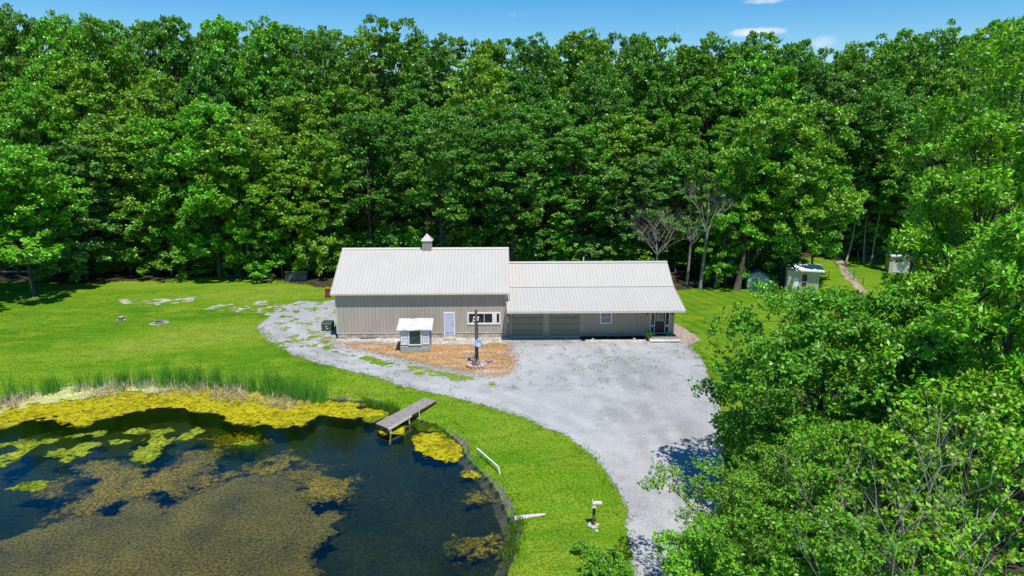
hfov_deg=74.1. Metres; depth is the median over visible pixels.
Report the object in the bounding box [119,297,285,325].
bare gravel patch
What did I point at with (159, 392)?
fallen reeds
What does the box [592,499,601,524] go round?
yard post
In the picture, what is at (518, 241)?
understorey bush
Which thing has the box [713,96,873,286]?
edge tree
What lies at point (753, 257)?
understorey bush
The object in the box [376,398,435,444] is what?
dock
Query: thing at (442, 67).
forest tree
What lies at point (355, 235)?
understorey bush
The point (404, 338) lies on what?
window
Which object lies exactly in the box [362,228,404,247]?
understorey bush
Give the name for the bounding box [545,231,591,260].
understorey bush
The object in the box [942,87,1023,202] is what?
forest tree
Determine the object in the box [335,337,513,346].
limestone gravel
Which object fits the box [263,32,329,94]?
forest tree
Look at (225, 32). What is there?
forest tree
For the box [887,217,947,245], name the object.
understorey bush
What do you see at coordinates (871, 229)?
edge tree
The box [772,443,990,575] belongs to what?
dead tree
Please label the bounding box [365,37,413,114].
forest tree
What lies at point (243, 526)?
brown pondweed
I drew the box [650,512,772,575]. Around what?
locust tree
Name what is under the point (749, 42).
forest tree
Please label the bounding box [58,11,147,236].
forest tree
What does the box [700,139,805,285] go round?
edge tree
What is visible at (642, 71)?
forest tree
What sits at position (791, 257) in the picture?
edge tree
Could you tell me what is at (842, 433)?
elm tree
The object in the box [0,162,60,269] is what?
edge tree
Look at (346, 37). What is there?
forest tree
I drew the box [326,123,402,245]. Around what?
edge tree
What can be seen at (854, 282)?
dirt path
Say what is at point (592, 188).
forest tree
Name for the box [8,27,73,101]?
forest tree
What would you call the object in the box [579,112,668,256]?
forest tree
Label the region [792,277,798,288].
door
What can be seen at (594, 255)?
understorey bush
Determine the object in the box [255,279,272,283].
picnic bench
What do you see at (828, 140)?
forest tree
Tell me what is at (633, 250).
understorey bush
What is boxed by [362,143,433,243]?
edge tree
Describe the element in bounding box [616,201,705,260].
dead shrub
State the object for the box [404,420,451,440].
water grass
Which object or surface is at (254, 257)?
sapling
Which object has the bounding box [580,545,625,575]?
bush
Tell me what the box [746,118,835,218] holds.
forest tree
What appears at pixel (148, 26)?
forest tree
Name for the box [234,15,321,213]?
forest tree
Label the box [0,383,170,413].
pale algae
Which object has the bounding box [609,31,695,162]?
forest tree
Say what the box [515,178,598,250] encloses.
edge tree
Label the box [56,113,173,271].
forest tree
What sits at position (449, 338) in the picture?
doorstep
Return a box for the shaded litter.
[724,373,1023,575]
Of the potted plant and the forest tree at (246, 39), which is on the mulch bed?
the potted plant
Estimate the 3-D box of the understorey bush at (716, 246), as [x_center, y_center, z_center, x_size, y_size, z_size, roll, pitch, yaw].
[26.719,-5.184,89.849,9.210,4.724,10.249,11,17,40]
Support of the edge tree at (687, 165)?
on the forest floor
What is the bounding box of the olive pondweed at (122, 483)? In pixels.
[31,420,511,566]
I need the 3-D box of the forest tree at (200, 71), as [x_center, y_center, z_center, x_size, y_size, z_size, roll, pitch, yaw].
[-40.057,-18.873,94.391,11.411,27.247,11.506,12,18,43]
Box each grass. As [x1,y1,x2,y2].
[263,337,731,575]
[327,339,516,376]
[355,392,407,412]
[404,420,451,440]
[497,509,529,566]
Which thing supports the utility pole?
on the planter soil
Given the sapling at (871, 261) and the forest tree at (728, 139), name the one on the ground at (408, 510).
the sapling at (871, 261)
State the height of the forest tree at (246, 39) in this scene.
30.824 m
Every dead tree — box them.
[676,174,736,288]
[685,220,701,285]
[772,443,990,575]
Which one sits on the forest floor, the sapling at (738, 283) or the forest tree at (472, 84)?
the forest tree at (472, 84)
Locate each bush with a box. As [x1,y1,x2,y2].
[0,241,20,270]
[4,245,43,268]
[26,240,62,271]
[62,231,98,271]
[70,233,106,259]
[78,255,125,274]
[92,252,133,272]
[120,240,158,269]
[126,229,170,262]
[138,251,166,273]
[167,239,204,270]
[173,246,220,274]
[196,254,224,270]
[213,241,246,271]
[242,234,284,267]
[256,224,305,261]
[286,237,317,272]
[290,223,354,260]
[301,233,331,271]
[320,245,351,271]
[328,227,380,267]
[359,220,406,247]
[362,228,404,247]
[388,225,424,247]
[399,229,464,247]
[416,229,457,247]
[443,226,481,246]
[464,223,506,246]
[479,219,534,260]
[491,234,538,260]
[522,224,563,260]
[522,236,573,259]
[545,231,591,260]
[570,235,628,260]
[570,540,591,556]
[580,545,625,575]
[599,237,652,260]
[599,556,634,575]
[614,231,674,262]
[635,232,693,268]
[672,236,719,265]
[680,236,754,266]
[684,238,718,269]
[699,228,755,266]
[732,221,762,267]
[754,223,798,262]
[754,244,793,272]
[795,217,849,250]
[830,212,892,249]
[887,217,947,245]
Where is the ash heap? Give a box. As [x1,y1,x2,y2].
[462,354,474,358]
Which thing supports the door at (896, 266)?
in the garden shed at (892, 267)
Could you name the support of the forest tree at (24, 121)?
on the forest floor
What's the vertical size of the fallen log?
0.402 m
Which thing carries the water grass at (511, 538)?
in the water
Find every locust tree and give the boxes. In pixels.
[636,441,868,575]
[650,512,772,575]
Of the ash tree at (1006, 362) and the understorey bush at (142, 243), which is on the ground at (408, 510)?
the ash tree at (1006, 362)
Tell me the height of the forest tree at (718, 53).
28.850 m
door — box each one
[444,314,453,335]
[511,313,544,336]
[548,313,580,336]
[655,313,664,332]
[751,275,764,289]
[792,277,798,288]
[800,274,807,288]
[892,259,902,272]
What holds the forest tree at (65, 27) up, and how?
on the forest floor
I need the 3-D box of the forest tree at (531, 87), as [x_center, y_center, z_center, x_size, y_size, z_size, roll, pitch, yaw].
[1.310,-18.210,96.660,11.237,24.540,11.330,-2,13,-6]
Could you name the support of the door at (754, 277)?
in the plastic shed at (755, 271)
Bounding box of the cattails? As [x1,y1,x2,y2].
[0,351,337,405]
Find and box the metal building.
[330,221,685,338]
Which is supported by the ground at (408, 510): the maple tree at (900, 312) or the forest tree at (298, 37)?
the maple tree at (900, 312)
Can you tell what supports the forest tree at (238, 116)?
on the forest floor
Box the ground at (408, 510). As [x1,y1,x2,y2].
[0,104,1022,575]
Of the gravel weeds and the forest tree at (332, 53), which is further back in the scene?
the forest tree at (332, 53)
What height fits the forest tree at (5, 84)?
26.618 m
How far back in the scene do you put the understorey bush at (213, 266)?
85.53 m
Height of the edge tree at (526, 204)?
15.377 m
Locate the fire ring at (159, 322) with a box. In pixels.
[152,320,164,323]
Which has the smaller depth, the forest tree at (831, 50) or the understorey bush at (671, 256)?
the understorey bush at (671, 256)
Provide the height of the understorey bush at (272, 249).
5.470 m
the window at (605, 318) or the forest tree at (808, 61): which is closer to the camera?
the window at (605, 318)
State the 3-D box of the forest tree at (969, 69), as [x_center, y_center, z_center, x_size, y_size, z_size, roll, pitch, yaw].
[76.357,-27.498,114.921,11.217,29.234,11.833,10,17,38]
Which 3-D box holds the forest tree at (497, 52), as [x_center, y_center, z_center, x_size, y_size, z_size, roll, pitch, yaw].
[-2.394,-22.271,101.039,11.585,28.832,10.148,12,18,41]
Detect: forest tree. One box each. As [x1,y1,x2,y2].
[0,2,64,143]
[0,7,44,141]
[0,77,87,240]
[0,81,17,237]
[0,87,62,147]
[0,108,53,155]
[0,172,89,275]
[0,181,41,273]
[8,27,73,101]
[11,9,117,124]
[15,13,107,145]
[32,56,149,241]
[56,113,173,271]
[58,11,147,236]
[60,23,143,146]
[69,118,145,249]
[88,22,154,100]
[112,19,181,132]
[117,68,194,213]
[117,115,207,223]
[127,14,195,220]
[142,145,214,271]
[145,14,224,230]
[173,49,258,236]
[175,118,311,278]
[186,28,249,124]
[190,14,270,166]
[207,113,281,221]
[215,20,272,115]
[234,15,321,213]
[240,23,306,123]
[250,91,333,215]
[254,78,315,237]
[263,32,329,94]
[264,158,354,263]
[285,24,365,228]
[289,26,361,144]
[304,84,383,232]
[319,113,420,247]
[328,105,419,235]
[332,25,400,142]
[333,34,375,132]
[346,13,433,220]
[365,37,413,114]
[378,105,465,217]
[382,83,437,217]
[385,34,451,216]
[394,104,488,246]
[405,59,462,108]
[407,32,488,226]
[438,53,519,225]
[452,97,534,239]
[456,38,533,201]
[458,119,561,260]
[461,38,530,200]
[469,50,500,207]
[488,69,559,230]
[488,94,598,231]
[494,31,564,227]
[506,53,543,104]
[516,42,582,223]
[532,127,626,257]
[541,27,622,162]
[548,33,607,166]
[561,60,634,248]
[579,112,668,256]
[582,38,626,124]
[597,155,672,260]
[600,31,653,216]
[601,57,689,232]
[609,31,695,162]
[620,37,665,203]
[622,112,714,253]
[637,158,720,268]
[653,45,734,160]
[655,36,736,157]
[664,74,738,234]
[671,31,751,221]
[692,112,805,210]
[702,51,807,222]
[702,134,746,229]
[709,40,762,116]
[711,30,788,188]
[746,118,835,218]
[754,38,834,142]
[754,43,822,116]
[784,131,837,216]
[791,70,875,209]
[801,131,868,251]
[807,46,871,209]
[818,33,916,232]
[834,79,923,258]
[840,56,884,156]
[845,73,928,199]
[852,39,925,129]
[868,102,984,228]
[868,109,977,269]
[873,28,948,229]
[910,32,969,102]
[912,18,985,220]
[924,68,981,135]
[933,19,1023,201]
[937,118,1023,215]
[942,35,996,117]
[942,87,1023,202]
[966,16,1023,119]
[977,83,1023,213]
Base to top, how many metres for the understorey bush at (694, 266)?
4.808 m
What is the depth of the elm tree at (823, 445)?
20.59 m
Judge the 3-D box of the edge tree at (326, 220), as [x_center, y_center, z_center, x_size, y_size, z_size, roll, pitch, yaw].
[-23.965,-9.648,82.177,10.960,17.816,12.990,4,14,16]
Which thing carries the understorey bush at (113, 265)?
on the forest floor
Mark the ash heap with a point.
(467, 357)
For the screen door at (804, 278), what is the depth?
75.68 m
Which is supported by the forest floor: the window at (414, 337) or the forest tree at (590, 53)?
the forest tree at (590, 53)
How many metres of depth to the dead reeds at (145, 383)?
48.42 m
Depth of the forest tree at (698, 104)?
92.69 m
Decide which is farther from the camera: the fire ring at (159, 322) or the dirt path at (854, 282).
the dirt path at (854, 282)
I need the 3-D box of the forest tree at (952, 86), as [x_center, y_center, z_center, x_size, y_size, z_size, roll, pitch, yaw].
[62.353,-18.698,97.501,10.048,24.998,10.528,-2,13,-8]
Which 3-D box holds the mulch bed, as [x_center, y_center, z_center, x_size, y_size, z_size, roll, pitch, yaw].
[8.853,4.379,58.736,6.033,0.001,1.436,0,13,-1]
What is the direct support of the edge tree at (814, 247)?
on the ground at (408, 510)
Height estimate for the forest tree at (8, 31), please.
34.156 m
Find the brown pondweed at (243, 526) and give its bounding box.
[0,473,344,575]
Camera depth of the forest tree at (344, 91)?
91.31 m
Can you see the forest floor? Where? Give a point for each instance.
(678, 276)
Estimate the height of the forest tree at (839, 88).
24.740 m
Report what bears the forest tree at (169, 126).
on the forest floor
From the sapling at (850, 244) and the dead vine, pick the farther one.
the sapling at (850, 244)
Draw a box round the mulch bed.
[580,336,644,340]
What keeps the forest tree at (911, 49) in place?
on the forest floor
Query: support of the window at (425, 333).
in the shed at (415, 334)
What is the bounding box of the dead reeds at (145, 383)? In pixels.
[0,376,273,405]
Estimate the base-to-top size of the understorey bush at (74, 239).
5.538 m
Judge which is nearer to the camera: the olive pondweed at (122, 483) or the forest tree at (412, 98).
the olive pondweed at (122, 483)
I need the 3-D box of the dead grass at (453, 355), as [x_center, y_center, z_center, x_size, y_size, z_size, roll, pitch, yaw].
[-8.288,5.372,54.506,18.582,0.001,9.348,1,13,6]
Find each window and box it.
[401,330,407,344]
[408,330,421,345]
[422,330,428,343]
[467,312,499,324]
[600,313,611,323]
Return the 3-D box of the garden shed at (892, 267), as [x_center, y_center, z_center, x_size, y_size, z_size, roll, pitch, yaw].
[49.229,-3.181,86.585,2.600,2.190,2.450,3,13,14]
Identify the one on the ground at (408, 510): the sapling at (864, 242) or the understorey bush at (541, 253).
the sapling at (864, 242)
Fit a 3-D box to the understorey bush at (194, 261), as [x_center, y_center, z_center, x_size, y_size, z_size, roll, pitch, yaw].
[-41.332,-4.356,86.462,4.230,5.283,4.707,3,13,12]
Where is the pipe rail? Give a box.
[477,448,499,473]
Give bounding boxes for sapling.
[253,240,257,277]
[713,234,726,288]
[733,235,747,290]
[845,224,855,261]
[862,217,866,262]
[870,215,879,264]
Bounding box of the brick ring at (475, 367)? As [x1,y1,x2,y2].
[466,360,486,368]
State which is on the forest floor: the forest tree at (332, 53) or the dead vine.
the forest tree at (332, 53)
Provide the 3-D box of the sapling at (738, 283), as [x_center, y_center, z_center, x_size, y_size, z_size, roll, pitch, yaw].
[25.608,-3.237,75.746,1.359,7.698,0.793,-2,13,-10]
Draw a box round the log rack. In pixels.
[285,271,307,280]
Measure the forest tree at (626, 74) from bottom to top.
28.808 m
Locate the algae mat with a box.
[0,385,480,478]
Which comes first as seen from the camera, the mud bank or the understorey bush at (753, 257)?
the mud bank
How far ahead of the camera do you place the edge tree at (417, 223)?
90.48 m
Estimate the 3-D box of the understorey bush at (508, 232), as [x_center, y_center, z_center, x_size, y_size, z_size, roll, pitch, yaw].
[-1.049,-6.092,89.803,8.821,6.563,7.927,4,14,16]
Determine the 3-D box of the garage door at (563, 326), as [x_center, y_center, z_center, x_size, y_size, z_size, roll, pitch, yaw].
[4.558,3.051,59.028,2.840,2.480,0.130,0,13,-1]
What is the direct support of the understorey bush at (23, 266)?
on the forest floor
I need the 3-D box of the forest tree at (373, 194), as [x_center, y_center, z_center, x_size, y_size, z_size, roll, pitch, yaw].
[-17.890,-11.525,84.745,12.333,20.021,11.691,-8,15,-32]
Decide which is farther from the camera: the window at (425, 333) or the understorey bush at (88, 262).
the understorey bush at (88, 262)
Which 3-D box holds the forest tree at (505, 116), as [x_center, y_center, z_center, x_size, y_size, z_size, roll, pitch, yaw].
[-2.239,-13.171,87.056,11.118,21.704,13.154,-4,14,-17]
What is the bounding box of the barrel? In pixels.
[325,289,330,297]
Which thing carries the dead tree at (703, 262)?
on the ground at (408, 510)
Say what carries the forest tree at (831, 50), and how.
on the forest floor
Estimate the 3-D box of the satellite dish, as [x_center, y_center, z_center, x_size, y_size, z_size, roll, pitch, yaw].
[-2.568,4.175,50.867,0.586,0.599,0.525,9,16,33]
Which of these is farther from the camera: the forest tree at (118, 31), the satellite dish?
the forest tree at (118, 31)
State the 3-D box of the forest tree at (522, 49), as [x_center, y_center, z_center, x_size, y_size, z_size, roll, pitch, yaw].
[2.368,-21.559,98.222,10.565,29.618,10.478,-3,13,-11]
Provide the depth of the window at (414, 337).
54.84 m
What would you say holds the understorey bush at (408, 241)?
on the forest floor
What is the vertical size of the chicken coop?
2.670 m
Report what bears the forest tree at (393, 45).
on the forest floor
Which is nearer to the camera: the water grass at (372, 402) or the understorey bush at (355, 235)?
the water grass at (372, 402)
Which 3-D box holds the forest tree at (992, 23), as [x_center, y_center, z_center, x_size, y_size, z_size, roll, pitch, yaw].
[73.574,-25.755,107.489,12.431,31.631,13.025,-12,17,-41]
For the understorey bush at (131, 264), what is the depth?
85.57 m
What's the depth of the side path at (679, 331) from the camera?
59.64 m
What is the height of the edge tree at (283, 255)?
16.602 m
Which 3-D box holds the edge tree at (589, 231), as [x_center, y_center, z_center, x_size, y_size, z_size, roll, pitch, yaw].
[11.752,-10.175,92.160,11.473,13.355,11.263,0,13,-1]
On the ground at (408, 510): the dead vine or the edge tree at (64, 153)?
the edge tree at (64, 153)
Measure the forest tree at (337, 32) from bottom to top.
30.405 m
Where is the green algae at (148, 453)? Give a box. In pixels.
[0,411,441,491]
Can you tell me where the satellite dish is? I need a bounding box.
[474,339,481,346]
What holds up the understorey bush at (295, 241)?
on the forest floor
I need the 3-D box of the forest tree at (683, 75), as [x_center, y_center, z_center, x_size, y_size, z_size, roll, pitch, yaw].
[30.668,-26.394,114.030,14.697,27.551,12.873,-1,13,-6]
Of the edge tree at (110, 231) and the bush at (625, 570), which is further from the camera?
the edge tree at (110, 231)
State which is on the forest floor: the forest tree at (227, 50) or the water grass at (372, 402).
the forest tree at (227, 50)
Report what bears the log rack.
on the forest floor
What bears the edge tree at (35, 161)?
on the ground at (408, 510)
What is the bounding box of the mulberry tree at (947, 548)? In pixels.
[792,368,1023,575]
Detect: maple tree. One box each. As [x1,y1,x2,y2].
[827,294,943,390]
[838,342,1023,550]
[960,312,1023,546]
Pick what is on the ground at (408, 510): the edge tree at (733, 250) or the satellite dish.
the edge tree at (733, 250)
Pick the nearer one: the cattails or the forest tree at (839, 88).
the cattails
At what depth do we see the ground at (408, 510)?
42.80 m
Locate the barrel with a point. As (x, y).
(327, 293)
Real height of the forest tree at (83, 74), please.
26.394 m
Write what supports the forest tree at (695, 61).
on the forest floor
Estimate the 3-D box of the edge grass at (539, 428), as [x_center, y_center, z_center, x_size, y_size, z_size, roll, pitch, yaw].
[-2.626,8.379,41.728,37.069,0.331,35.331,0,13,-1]
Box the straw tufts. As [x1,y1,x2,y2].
[320,337,518,377]
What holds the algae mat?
on the water
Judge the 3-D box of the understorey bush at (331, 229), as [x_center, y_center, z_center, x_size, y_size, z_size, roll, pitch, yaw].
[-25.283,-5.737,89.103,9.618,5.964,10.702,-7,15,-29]
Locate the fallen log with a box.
[0,270,59,272]
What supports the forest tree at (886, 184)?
on the ground at (408, 510)
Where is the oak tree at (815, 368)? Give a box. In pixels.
[687,274,977,511]
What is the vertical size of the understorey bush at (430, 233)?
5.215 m
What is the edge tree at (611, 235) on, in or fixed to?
on the forest floor
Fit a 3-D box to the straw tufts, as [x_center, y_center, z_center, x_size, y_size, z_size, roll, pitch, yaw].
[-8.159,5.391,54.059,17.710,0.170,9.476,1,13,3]
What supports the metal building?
on the ground at (408, 510)
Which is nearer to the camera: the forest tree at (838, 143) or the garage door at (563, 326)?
the garage door at (563, 326)
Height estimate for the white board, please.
0.482 m
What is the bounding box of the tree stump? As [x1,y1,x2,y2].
[116,316,125,320]
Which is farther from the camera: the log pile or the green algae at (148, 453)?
the log pile
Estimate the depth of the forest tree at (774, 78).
92.83 m
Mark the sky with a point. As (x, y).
(829, 24)
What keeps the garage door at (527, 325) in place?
in the metal building
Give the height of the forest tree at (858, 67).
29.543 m
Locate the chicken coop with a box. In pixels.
[783,263,824,290]
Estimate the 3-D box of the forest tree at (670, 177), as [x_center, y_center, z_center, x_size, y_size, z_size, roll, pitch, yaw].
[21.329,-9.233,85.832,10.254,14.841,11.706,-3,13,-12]
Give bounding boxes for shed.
[397,318,433,351]
[745,267,769,290]
[884,254,912,272]
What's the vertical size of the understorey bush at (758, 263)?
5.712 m
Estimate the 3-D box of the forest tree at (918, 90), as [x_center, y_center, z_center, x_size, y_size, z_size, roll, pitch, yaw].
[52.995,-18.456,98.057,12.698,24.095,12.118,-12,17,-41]
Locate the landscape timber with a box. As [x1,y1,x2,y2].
[585,340,645,340]
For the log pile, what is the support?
on the ground at (408, 510)
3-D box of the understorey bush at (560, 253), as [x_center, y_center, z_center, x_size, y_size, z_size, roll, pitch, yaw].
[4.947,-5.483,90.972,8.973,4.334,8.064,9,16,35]
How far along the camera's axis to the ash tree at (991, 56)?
38.13 m
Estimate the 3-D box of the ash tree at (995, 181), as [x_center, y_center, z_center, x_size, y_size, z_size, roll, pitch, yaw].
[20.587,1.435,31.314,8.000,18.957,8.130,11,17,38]
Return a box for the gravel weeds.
[286,337,721,394]
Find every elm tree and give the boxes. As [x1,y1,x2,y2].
[679,495,962,575]
[733,423,1011,575]
[750,415,910,564]
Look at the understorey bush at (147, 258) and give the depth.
85.72 m
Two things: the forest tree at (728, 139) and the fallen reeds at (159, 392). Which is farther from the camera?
the forest tree at (728, 139)
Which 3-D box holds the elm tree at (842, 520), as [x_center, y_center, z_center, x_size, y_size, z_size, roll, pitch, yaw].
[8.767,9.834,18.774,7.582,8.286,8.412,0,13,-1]
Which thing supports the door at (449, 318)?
in the metal building
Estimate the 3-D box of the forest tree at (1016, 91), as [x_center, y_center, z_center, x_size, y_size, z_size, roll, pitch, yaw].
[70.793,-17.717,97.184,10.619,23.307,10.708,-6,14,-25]
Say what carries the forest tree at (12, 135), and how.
on the forest floor
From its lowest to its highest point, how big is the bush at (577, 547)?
0.614 m
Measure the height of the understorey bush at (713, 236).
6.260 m
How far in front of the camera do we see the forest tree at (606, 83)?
89.61 m
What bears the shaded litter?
on the ground at (408, 510)
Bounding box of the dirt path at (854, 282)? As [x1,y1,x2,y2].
[836,257,867,292]
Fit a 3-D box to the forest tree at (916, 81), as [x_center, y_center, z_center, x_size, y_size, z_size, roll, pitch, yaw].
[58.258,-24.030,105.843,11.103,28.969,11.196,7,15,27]
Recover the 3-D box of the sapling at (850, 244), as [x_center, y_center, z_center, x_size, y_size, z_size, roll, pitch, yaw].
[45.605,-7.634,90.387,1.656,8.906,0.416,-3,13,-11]
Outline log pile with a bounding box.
[225,272,276,278]
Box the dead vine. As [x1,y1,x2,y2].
[472,358,480,365]
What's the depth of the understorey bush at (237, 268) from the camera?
84.45 m
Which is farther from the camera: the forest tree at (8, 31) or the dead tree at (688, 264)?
the forest tree at (8, 31)
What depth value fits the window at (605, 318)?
59.03 m
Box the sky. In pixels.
[0,0,1023,76]
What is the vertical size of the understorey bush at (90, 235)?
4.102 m
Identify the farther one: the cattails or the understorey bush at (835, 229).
the understorey bush at (835, 229)
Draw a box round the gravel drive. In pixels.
[256,300,723,575]
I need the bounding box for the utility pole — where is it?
[472,310,478,365]
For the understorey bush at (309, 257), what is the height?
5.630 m
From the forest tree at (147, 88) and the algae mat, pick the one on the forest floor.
the forest tree at (147, 88)
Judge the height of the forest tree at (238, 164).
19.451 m
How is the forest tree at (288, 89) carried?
on the forest floor
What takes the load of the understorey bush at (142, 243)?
on the forest floor
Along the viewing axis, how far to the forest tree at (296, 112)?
86.12 m
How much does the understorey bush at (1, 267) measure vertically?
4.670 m
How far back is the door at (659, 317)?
59.22 m
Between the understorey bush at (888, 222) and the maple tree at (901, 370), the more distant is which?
the understorey bush at (888, 222)
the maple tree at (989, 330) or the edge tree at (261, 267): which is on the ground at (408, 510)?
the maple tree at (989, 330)
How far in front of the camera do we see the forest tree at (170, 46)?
96.69 m
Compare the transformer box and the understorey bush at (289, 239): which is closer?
the transformer box
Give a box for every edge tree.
[0,143,94,296]
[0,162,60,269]
[5,138,138,282]
[70,158,171,272]
[113,148,213,279]
[127,92,266,277]
[204,168,286,279]
[241,143,323,271]
[276,133,368,275]
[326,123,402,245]
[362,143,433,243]
[408,156,474,244]
[437,148,513,246]
[487,153,553,255]
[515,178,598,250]
[561,168,633,260]
[591,161,660,256]
[642,145,716,271]
[695,197,765,287]
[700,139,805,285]
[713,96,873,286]
[722,133,815,287]
[760,160,868,263]
[818,149,894,256]
[854,169,922,254]
[877,150,991,250]
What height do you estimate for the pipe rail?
0.441 m
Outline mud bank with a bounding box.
[1,382,522,575]
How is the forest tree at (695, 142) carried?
on the forest floor
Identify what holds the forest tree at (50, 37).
on the forest floor
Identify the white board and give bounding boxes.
[514,513,545,520]
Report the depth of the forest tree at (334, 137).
87.59 m
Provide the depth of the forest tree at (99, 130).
86.19 m
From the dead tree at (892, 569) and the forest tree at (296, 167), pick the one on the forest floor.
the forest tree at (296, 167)
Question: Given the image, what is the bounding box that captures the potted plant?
[642,329,656,340]
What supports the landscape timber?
on the mulch bed
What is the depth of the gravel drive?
45.99 m
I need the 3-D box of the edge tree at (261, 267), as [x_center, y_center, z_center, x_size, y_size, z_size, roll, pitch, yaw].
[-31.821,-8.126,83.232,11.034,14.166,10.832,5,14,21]
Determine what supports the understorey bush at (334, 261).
on the forest floor
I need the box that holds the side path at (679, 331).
[674,323,701,343]
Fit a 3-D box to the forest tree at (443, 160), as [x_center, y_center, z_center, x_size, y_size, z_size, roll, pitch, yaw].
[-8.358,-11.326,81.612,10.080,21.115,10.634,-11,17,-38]
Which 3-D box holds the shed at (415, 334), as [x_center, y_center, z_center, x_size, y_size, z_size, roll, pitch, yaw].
[-7.907,3.921,55.744,2.840,2.409,2.250,-1,13,-3]
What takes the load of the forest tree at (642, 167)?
on the forest floor
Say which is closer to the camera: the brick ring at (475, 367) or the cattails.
the cattails
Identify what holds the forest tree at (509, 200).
on the forest floor
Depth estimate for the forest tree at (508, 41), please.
102.74 m
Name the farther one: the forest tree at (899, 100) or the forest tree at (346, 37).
the forest tree at (346, 37)
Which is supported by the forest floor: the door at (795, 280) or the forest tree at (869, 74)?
the forest tree at (869, 74)
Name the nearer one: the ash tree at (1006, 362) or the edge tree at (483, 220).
the ash tree at (1006, 362)
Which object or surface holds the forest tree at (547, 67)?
on the forest floor
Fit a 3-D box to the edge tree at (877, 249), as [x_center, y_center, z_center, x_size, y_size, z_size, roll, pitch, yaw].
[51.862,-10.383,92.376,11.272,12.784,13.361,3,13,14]
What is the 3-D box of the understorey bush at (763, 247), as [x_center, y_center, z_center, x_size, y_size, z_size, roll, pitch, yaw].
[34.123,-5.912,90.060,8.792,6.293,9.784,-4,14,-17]
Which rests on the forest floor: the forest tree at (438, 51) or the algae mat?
the forest tree at (438, 51)
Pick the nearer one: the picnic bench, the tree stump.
the tree stump
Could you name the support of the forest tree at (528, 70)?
on the forest floor
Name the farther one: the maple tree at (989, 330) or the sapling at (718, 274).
the sapling at (718, 274)
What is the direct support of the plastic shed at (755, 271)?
on the ground at (408, 510)
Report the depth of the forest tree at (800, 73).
103.98 m
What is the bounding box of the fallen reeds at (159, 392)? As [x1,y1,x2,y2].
[0,376,311,409]
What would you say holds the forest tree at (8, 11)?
on the forest floor
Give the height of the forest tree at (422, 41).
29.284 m
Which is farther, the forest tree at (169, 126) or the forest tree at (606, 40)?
the forest tree at (606, 40)
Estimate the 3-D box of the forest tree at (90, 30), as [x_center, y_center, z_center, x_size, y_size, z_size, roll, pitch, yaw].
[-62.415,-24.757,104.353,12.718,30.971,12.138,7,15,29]
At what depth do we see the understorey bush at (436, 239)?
84.61 m
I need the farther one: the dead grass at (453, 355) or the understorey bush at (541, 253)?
the understorey bush at (541, 253)
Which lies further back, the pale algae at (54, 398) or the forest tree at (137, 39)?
the forest tree at (137, 39)
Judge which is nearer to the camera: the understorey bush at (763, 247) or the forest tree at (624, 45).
the understorey bush at (763, 247)
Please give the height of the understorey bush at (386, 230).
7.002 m
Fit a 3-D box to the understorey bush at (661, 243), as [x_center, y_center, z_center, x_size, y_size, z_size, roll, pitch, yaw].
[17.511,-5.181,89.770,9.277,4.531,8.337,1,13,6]
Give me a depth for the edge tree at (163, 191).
80.36 m
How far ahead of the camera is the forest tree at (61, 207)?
81.64 m
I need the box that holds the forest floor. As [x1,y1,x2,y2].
[0,75,961,290]
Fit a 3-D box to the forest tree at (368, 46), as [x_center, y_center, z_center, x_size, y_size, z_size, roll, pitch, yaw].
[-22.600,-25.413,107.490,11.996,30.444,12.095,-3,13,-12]
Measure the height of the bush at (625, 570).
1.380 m
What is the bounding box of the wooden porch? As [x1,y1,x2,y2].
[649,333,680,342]
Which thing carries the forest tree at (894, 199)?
on the forest floor
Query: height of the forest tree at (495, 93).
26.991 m
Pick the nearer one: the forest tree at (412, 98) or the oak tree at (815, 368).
the oak tree at (815, 368)
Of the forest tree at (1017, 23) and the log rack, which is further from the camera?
the forest tree at (1017, 23)
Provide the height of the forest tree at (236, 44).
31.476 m
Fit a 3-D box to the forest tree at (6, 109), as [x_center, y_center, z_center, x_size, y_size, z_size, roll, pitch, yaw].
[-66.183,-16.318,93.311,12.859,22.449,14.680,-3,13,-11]
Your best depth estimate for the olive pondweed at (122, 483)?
35.97 m
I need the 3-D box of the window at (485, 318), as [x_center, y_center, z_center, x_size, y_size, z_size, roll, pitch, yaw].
[-2.427,2.628,58.614,2.860,1.090,0.070,0,13,-1]
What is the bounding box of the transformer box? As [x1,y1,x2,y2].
[320,320,335,332]
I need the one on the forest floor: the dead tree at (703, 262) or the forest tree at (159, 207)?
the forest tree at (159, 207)
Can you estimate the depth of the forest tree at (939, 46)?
104.46 m
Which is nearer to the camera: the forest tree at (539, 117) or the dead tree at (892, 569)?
the dead tree at (892, 569)
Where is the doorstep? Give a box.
[443,336,455,340]
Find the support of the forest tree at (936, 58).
on the forest floor
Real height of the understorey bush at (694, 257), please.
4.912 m
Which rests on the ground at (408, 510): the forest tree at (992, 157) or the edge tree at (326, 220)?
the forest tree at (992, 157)
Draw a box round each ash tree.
[862,107,1023,415]
[872,15,1023,338]
[875,206,1023,539]

